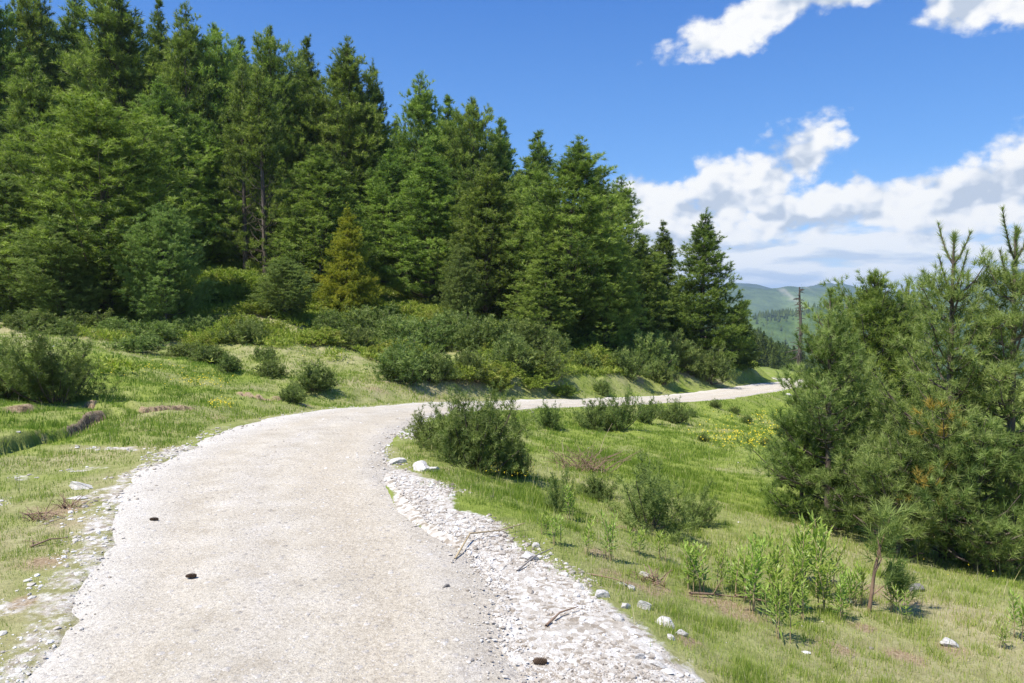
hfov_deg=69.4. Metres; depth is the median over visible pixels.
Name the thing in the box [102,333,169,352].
juniper shrub
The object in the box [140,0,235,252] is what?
pine tree
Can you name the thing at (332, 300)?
heath cushion
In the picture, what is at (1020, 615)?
leafy herb
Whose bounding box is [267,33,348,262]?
pine tree
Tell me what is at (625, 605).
rock
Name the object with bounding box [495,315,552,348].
juniper shrub
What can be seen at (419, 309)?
heath cushion
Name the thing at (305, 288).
heath cushion
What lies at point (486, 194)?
pine tree
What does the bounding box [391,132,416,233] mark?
pine tree
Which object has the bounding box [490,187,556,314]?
pine tree
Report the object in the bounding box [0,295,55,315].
juniper shrub
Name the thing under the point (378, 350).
heath cushion
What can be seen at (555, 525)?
leafy herb
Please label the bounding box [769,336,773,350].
conifer tree
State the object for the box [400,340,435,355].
heath cushion
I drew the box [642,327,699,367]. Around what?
juniper shrub
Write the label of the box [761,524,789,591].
leafy herb
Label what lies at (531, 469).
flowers
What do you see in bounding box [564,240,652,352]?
pine tree
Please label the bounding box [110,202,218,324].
pine tree
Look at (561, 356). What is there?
heath cushion
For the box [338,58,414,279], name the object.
spruce tree
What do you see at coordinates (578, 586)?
rock
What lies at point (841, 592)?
leafy herb
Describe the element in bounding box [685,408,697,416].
shrublet
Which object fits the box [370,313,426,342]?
juniper shrub
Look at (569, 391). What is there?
heath cushion
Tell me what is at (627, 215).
pine tree
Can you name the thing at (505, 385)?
heath cushion
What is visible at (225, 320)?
heath cushion
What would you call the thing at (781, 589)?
leafy herb
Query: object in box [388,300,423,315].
heath cushion
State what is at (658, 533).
leafy herb
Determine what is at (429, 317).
heath cushion
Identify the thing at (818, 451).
pine tree
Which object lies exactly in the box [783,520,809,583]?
leafy herb
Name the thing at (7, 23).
pine tree
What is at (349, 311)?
heath cushion
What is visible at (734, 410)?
shrublet
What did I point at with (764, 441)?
shrublet
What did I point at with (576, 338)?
heath cushion
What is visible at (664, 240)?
spruce tree
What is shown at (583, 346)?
heath cushion
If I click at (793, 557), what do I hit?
leafy herb
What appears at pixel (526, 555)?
rock
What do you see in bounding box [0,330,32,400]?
dwarf pine
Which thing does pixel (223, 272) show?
heath cushion
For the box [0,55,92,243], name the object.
pine tree
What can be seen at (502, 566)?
gravel
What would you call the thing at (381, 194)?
pine tree
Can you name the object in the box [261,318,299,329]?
heath cushion
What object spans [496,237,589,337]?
pine tree
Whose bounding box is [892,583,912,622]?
leafy herb
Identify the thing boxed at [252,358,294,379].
juniper shrub
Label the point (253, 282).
heath cushion
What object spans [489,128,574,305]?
pine tree
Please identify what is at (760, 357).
conifer tree
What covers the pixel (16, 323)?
juniper shrub
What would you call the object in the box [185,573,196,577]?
pine cone
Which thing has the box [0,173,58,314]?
pine tree
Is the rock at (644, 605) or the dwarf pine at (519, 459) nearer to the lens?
the rock at (644, 605)
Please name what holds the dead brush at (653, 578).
on the ground at (46, 607)
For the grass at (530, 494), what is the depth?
8.53 m
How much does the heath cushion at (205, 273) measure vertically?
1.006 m
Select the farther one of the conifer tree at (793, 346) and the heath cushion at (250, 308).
the conifer tree at (793, 346)
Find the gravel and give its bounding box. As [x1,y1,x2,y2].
[0,346,960,682]
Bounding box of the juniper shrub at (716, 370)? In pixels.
[688,342,741,384]
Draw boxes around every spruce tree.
[113,0,179,216]
[306,202,384,313]
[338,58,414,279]
[642,220,693,329]
[655,206,757,363]
[726,302,762,370]
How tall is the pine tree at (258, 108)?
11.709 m
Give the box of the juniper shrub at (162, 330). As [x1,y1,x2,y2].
[117,319,186,343]
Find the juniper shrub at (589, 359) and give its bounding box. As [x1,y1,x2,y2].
[573,348,602,369]
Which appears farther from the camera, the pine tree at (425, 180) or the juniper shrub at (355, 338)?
the pine tree at (425, 180)
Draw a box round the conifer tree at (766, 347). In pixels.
[759,330,771,366]
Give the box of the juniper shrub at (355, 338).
[336,324,385,349]
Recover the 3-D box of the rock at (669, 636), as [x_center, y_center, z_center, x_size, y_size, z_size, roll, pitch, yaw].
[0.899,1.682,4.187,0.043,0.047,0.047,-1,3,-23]
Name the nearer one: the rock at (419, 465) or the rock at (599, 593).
the rock at (599, 593)
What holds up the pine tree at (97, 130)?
on the ground at (46, 607)
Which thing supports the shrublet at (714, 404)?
on the ground at (46, 607)
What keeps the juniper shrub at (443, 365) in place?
on the ground at (46, 607)
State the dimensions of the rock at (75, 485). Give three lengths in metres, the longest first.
0.289 x 0.202 x 0.098 m
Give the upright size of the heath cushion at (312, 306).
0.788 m
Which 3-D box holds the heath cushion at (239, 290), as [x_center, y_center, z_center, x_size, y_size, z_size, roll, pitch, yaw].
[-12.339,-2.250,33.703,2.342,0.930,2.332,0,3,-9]
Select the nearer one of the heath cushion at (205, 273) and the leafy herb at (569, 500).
the leafy herb at (569, 500)
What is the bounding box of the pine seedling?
[855,496,927,611]
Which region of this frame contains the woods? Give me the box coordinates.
[747,300,902,374]
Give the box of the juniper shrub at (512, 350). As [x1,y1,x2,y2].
[479,329,540,370]
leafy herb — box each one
[537,509,551,533]
[542,514,566,544]
[563,485,575,518]
[581,515,596,555]
[595,508,619,560]
[625,526,647,555]
[651,529,673,561]
[676,539,702,589]
[680,541,715,592]
[709,538,731,587]
[716,541,765,600]
[722,556,743,586]
[738,532,767,613]
[756,584,778,623]
[759,576,803,642]
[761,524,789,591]
[763,553,802,609]
[782,526,834,580]
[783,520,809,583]
[784,551,810,609]
[785,508,843,594]
[793,573,812,620]
[810,559,837,612]
[825,536,850,585]
[833,569,852,619]
[837,560,865,605]
[847,559,870,604]
[881,555,905,613]
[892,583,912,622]
[994,619,1012,647]
[1004,587,1023,639]
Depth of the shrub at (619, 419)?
18.73 m
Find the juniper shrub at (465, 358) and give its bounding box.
[452,345,499,381]
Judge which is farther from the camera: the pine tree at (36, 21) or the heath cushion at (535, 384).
the pine tree at (36, 21)
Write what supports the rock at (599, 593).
on the ground at (46, 607)
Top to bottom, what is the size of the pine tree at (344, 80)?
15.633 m
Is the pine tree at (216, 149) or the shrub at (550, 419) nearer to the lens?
the shrub at (550, 419)
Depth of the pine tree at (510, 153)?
48.76 m
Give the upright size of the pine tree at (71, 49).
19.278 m
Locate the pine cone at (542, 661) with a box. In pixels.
[533,656,546,664]
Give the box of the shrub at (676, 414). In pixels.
[655,395,694,424]
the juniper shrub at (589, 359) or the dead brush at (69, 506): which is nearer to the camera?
the dead brush at (69, 506)
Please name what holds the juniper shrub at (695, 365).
on the ground at (46, 607)
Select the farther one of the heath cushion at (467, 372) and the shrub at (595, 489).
the heath cushion at (467, 372)
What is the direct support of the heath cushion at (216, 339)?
on the ground at (46, 607)
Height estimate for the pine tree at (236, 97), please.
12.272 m
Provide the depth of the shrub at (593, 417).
18.68 m
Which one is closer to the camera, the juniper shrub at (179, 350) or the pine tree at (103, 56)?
the juniper shrub at (179, 350)
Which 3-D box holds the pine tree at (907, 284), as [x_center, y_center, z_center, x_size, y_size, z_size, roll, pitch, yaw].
[6.395,0.908,12.219,1.971,3.960,1.978,0,3,0]
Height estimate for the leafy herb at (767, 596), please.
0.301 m
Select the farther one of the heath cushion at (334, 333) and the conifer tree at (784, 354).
the conifer tree at (784, 354)
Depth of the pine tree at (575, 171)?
36.51 m
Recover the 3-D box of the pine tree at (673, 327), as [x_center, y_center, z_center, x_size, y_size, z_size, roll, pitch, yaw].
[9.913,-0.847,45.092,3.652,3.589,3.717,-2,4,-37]
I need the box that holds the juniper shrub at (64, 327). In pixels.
[36,317,85,335]
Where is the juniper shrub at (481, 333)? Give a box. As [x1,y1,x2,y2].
[446,311,523,352]
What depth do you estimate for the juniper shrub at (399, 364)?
21.54 m
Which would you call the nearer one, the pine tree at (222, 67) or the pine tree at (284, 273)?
the pine tree at (284, 273)
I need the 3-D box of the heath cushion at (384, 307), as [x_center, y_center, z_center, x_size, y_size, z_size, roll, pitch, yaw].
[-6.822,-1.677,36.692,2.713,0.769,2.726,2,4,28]
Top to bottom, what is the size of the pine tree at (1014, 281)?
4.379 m
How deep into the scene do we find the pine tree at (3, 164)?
34.66 m
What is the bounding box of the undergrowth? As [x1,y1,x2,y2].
[0,251,757,377]
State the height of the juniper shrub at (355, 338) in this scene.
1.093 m
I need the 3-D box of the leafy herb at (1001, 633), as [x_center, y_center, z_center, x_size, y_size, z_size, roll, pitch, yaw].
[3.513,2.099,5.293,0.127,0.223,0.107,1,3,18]
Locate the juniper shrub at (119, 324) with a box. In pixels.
[90,316,143,336]
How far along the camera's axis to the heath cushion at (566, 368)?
28.74 m
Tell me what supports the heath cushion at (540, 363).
on the ground at (46, 607)
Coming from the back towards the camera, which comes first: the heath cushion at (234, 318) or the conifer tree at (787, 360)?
the conifer tree at (787, 360)
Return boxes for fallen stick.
[23,537,67,547]
[24,495,65,526]
[454,523,524,559]
[516,548,551,571]
[545,606,577,626]
[590,573,631,584]
[689,578,734,596]
[734,585,770,602]
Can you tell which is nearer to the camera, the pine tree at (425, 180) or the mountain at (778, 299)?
the pine tree at (425, 180)
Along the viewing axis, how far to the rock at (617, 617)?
4.30 m
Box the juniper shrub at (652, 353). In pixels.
[617,327,678,373]
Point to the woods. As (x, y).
(774, 313)
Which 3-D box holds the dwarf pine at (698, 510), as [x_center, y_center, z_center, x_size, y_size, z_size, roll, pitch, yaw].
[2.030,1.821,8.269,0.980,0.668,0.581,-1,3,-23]
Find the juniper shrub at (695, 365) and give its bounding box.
[671,338,714,374]
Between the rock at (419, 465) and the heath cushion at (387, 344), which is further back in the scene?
the heath cushion at (387, 344)
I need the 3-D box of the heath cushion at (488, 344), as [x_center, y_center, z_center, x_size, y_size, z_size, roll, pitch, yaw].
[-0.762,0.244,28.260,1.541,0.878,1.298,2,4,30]
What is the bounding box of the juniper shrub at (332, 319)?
[309,306,353,332]
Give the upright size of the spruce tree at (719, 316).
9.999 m
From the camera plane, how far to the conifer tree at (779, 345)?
249.36 m
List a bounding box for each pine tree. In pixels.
[0,0,94,205]
[0,1,55,174]
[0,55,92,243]
[0,89,233,315]
[0,162,31,296]
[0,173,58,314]
[0,212,118,320]
[43,0,118,197]
[45,0,200,264]
[45,20,66,65]
[46,18,81,128]
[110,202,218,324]
[113,74,229,264]
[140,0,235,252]
[158,125,260,262]
[168,22,275,259]
[211,56,275,269]
[217,34,275,254]
[223,64,290,274]
[226,24,319,263]
[246,257,322,317]
[261,144,387,288]
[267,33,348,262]
[284,34,393,266]
[343,148,441,289]
[375,146,489,301]
[380,69,465,286]
[386,119,410,149]
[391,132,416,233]
[418,94,476,281]
[427,152,536,316]
[432,242,486,317]
[436,95,521,291]
[478,116,522,267]
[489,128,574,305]
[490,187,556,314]
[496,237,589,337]
[498,135,648,341]
[564,168,650,331]
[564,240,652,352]
[610,173,668,310]
[611,237,684,340]
[656,299,702,348]
[732,285,919,534]
[744,402,858,522]
[781,268,978,511]
[814,411,978,559]
[845,219,1023,574]
[856,277,946,469]
[887,398,1023,577]
[908,205,1023,574]
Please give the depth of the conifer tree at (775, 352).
186.62 m
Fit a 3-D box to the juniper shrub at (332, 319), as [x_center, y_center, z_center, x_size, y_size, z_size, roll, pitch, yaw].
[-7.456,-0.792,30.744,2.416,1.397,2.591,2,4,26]
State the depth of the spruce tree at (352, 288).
34.88 m
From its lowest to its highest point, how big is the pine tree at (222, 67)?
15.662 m
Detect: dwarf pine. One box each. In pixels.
[0,312,125,404]
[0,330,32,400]
[402,404,442,448]
[416,377,542,479]
[496,426,535,478]
[601,449,703,542]
[665,479,723,528]
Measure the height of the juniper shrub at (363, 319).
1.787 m
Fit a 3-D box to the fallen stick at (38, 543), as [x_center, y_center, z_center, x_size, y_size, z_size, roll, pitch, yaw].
[-3.547,1.506,5.588,0.279,0.046,0.189,0,3,0]
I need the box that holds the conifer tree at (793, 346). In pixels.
[790,345,796,362]
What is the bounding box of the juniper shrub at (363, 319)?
[336,302,407,335]
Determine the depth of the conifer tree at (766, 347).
209.25 m
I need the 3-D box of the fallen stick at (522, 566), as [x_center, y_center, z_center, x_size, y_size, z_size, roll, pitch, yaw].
[0.163,1.551,5.297,0.026,0.028,0.527,2,4,31]
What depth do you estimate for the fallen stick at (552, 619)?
4.29 m
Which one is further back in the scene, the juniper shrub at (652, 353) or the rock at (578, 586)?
the juniper shrub at (652, 353)
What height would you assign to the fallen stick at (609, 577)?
0.030 m
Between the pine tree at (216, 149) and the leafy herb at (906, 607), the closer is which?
the leafy herb at (906, 607)
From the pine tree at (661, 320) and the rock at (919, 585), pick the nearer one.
the rock at (919, 585)
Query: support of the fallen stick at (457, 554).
on the road at (162, 620)
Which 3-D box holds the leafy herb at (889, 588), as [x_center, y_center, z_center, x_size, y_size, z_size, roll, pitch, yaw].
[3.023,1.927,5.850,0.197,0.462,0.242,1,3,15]
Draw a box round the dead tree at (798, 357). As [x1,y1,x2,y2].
[785,284,805,371]
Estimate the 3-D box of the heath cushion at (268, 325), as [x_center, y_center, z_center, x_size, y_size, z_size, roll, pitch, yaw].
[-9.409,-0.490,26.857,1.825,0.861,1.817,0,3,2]
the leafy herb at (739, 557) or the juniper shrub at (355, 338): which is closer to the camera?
the leafy herb at (739, 557)
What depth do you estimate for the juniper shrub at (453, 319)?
30.43 m
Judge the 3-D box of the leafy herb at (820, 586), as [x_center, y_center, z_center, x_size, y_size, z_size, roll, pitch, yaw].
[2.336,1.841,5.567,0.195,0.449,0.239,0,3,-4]
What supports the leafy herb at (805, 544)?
on the ground at (46, 607)
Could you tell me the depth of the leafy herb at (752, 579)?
5.23 m
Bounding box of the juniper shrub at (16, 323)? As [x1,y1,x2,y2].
[0,306,64,331]
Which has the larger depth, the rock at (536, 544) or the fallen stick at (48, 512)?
the fallen stick at (48, 512)
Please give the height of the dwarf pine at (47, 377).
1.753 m
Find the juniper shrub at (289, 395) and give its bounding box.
[274,381,308,405]
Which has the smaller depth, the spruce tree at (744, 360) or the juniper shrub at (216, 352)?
the juniper shrub at (216, 352)
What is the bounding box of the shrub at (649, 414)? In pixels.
[634,395,662,423]
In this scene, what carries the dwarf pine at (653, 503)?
on the ground at (46, 607)
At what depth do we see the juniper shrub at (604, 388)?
29.76 m
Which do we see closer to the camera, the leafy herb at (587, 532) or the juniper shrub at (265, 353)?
the leafy herb at (587, 532)
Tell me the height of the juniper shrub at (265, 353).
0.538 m
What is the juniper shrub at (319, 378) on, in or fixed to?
on the ground at (46, 607)
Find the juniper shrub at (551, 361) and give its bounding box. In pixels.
[510,339,575,381]
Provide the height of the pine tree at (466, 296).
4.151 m
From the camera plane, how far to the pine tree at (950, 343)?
8.44 m
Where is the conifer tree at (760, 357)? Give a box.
[754,339,764,366]
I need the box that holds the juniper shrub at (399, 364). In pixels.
[361,330,438,386]
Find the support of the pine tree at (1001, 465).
on the ground at (46, 607)
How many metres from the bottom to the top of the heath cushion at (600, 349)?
1.122 m
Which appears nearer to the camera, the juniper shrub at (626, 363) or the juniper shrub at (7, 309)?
the juniper shrub at (7, 309)
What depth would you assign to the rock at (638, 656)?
3.85 m
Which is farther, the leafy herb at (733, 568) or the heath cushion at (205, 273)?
the heath cushion at (205, 273)
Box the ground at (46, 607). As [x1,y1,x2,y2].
[0,253,1023,682]
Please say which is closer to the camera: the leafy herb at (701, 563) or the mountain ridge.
the leafy herb at (701, 563)
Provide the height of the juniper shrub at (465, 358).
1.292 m
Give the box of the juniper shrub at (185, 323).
[171,312,215,331]
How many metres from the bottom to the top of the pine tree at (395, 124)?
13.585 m
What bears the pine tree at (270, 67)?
on the ground at (46, 607)
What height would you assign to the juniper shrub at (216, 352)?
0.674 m
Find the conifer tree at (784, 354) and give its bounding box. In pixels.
[779,346,787,368]
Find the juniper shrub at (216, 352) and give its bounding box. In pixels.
[185,342,234,363]
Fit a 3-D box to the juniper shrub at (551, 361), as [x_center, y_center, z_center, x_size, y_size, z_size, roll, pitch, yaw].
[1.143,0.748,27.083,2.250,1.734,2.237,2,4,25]
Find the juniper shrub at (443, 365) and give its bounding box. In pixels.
[421,348,463,382]
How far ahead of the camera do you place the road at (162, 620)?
4.95 m
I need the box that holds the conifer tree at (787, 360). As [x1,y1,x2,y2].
[784,349,794,370]
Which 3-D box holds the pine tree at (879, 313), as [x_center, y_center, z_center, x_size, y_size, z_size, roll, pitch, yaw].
[5.418,0.880,11.065,2.605,4.013,2.603,0,3,0]
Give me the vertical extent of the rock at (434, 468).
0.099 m
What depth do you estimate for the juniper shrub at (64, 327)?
23.42 m
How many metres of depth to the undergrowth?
31.04 m
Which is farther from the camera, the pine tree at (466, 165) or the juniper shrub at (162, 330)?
the pine tree at (466, 165)
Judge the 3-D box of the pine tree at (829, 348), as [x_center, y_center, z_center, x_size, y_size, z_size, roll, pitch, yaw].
[4.062,0.975,9.409,2.102,3.415,2.093,2,4,35]
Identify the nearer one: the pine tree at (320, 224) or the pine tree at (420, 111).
the pine tree at (320, 224)
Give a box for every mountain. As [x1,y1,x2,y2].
[681,286,1023,317]
[698,269,1023,292]
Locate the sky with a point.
(828, 139)
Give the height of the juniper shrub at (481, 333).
1.835 m
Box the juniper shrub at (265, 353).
[245,346,282,360]
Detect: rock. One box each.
[66,496,87,499]
[69,481,92,489]
[389,457,406,463]
[413,460,429,470]
[429,466,439,471]
[520,551,538,560]
[532,542,539,547]
[573,583,583,589]
[595,589,609,597]
[612,613,623,621]
[621,603,630,608]
[634,653,644,659]
[637,600,651,610]
[650,661,667,667]
[657,616,674,629]
[667,634,675,640]
[676,629,687,636]
[909,583,924,591]
[940,637,959,647]
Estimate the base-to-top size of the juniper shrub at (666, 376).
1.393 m
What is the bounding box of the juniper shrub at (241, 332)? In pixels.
[209,316,278,345]
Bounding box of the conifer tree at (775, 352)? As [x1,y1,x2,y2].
[768,345,783,369]
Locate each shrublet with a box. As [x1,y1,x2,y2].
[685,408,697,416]
[698,431,710,441]
[710,399,722,407]
[728,405,741,413]
[740,412,753,423]
[758,436,769,445]
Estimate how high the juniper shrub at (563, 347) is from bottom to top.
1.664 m
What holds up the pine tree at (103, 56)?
on the ground at (46, 607)
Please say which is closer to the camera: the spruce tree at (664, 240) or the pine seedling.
the pine seedling
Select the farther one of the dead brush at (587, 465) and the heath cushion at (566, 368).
the heath cushion at (566, 368)
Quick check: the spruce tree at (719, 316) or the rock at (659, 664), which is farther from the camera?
the spruce tree at (719, 316)
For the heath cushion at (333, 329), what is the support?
on the ground at (46, 607)
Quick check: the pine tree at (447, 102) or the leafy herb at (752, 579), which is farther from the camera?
the pine tree at (447, 102)
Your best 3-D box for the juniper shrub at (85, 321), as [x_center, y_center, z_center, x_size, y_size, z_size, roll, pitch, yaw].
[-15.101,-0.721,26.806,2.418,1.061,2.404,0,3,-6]
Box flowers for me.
[101,344,968,574]
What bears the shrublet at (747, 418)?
on the ground at (46, 607)
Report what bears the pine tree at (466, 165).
on the ground at (46, 607)
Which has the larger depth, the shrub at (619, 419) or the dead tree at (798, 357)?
the dead tree at (798, 357)
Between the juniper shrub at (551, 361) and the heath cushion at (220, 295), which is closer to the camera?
the juniper shrub at (551, 361)
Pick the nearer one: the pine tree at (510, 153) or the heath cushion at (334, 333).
the heath cushion at (334, 333)
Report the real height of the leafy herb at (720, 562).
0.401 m
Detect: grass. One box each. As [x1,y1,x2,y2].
[0,258,1023,682]
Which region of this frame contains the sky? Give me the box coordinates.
[0,0,1023,291]
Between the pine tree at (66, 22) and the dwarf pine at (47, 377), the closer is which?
the dwarf pine at (47, 377)
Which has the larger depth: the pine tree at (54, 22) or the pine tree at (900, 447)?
the pine tree at (54, 22)
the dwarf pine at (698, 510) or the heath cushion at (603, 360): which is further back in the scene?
the heath cushion at (603, 360)
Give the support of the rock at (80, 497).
on the ground at (46, 607)
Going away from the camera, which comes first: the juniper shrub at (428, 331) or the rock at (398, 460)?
the rock at (398, 460)
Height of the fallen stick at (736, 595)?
0.155 m
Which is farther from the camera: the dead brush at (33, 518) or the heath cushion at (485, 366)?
the heath cushion at (485, 366)
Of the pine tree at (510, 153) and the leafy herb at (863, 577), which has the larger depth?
the pine tree at (510, 153)
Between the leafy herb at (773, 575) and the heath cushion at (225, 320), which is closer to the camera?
the leafy herb at (773, 575)
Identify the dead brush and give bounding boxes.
[19,506,60,522]
[53,493,89,508]
[529,442,642,472]
[627,565,671,586]
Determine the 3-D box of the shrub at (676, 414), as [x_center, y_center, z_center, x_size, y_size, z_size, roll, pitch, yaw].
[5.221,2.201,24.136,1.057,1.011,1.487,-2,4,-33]
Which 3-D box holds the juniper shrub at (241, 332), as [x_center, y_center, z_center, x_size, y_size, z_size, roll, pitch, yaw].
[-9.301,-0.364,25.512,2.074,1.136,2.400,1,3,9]
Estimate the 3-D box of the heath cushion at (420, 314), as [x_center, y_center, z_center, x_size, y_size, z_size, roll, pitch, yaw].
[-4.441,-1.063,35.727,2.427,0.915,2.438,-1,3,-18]
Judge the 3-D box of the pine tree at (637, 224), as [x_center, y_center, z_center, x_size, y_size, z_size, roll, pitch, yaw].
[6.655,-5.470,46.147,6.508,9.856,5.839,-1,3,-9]
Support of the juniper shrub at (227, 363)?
on the ground at (46, 607)
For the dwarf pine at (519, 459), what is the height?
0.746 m
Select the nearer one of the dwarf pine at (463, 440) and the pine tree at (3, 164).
the dwarf pine at (463, 440)
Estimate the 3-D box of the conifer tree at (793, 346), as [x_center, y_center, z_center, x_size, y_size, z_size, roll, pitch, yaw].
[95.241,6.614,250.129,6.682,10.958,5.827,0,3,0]
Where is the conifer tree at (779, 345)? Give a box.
[777,341,783,351]
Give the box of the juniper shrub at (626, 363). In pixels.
[607,346,657,380]
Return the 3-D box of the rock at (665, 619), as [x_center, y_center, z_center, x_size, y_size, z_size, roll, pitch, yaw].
[0.918,1.694,4.415,0.115,0.102,0.092,1,3,18]
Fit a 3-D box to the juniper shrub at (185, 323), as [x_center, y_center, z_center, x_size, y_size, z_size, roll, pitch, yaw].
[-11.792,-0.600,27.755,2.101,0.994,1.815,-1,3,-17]
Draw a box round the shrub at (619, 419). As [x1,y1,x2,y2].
[602,383,643,430]
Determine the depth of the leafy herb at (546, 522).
5.98 m
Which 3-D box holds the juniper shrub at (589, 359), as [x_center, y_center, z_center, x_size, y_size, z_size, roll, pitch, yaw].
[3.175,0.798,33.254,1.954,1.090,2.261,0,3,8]
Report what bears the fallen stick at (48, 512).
on the ground at (46, 607)
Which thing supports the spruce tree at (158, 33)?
on the ground at (46, 607)
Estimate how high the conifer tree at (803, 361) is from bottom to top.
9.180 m
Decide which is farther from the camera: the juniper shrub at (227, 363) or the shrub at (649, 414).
the shrub at (649, 414)
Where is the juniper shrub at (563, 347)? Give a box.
[536,326,573,358]
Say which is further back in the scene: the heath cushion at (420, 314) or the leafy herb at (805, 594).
the heath cushion at (420, 314)
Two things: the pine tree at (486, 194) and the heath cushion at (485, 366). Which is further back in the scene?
the pine tree at (486, 194)
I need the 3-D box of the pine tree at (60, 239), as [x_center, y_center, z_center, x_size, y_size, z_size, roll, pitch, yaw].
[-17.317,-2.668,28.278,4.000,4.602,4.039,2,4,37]
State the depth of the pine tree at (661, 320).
42.28 m
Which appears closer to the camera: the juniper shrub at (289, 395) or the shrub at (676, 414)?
the juniper shrub at (289, 395)
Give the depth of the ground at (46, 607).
6.20 m
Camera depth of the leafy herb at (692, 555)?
5.42 m
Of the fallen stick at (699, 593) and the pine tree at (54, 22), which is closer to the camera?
the fallen stick at (699, 593)
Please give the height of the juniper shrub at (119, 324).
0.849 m
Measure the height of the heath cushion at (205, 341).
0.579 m
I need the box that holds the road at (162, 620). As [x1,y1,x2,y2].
[24,378,816,682]
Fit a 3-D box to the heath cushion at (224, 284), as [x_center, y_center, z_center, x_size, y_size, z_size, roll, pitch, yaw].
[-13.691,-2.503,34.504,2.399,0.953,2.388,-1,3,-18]
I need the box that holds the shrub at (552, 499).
[542,462,580,515]
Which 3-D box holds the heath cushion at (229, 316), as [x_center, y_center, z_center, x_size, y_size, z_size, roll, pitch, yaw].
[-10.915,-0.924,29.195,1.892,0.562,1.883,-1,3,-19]
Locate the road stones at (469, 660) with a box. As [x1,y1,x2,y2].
[1,401,596,682]
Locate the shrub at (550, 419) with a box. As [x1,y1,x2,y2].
[533,398,567,429]
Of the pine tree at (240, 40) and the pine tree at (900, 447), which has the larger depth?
the pine tree at (240, 40)
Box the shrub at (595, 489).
[574,468,623,500]
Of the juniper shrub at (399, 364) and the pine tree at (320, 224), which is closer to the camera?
the juniper shrub at (399, 364)
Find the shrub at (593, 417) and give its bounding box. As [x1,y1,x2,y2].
[572,391,614,431]
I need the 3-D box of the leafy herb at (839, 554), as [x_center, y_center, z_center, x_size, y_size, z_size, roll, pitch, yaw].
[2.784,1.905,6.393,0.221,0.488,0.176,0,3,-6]
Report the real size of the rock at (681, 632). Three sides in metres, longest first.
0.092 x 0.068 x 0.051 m
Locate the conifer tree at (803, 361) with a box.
[795,352,808,371]
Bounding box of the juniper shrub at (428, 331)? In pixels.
[381,313,459,350]
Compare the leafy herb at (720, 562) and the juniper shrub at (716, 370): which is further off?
the juniper shrub at (716, 370)
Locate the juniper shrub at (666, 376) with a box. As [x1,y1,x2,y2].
[643,358,682,384]
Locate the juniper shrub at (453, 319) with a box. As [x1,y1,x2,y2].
[426,306,483,342]
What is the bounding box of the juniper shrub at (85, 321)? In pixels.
[57,307,127,328]
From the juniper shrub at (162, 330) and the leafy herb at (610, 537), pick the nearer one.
the leafy herb at (610, 537)
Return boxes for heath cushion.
[169,334,220,349]
[182,336,214,350]
[192,268,222,283]
[194,325,229,343]
[195,273,247,288]
[195,279,237,291]
[198,265,246,279]
[200,286,247,302]
[207,315,234,331]
[211,312,258,323]
[216,283,261,300]
[221,268,260,284]
[223,299,279,315]
[229,314,256,326]
[230,318,272,334]
[242,272,279,286]
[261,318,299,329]
[287,298,316,307]
[294,327,346,345]
[303,284,323,300]
[303,326,347,338]
[309,301,338,311]
[314,295,346,310]
[314,326,344,345]
[339,306,366,317]
[362,344,397,360]
[367,302,401,312]
[381,338,432,352]
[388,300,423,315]
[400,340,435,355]
[403,312,431,321]
[406,304,432,318]
[417,309,443,323]
[436,362,478,380]
[464,360,502,382]
[471,348,491,360]
[481,357,526,377]
[481,361,515,385]
[482,337,500,354]
[485,374,514,391]
[513,349,552,369]
[517,375,555,389]
[519,366,560,383]
[538,326,586,343]
[545,350,573,360]
[547,382,581,396]
[551,356,573,371]
[570,339,611,354]
[572,345,618,364]
[581,350,614,369]
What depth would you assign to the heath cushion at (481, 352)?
27.32 m
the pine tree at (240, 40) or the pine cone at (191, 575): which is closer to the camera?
the pine cone at (191, 575)
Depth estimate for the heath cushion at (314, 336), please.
26.78 m
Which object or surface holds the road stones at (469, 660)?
on the road at (162, 620)
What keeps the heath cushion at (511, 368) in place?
on the ground at (46, 607)
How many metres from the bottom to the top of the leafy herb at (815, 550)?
0.765 m
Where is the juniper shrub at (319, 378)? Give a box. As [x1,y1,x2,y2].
[287,358,345,393]
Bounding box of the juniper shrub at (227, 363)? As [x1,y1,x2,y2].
[215,351,245,372]
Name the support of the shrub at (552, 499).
on the ground at (46, 607)
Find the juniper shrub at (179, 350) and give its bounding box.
[161,340,206,358]
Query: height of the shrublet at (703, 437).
0.282 m
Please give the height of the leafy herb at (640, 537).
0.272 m
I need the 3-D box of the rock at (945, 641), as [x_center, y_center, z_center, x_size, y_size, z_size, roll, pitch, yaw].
[3.084,2.138,5.223,0.150,0.075,0.081,21,8,-14]
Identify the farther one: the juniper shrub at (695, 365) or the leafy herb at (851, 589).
the juniper shrub at (695, 365)
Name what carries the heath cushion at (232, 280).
on the ground at (46, 607)
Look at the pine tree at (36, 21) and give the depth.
48.40 m
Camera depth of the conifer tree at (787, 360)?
193.20 m
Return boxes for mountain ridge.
[748,304,1023,379]
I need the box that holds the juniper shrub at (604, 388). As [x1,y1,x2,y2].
[592,377,613,395]
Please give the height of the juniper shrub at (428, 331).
1.760 m
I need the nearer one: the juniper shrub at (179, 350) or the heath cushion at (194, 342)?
the juniper shrub at (179, 350)
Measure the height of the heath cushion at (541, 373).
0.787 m

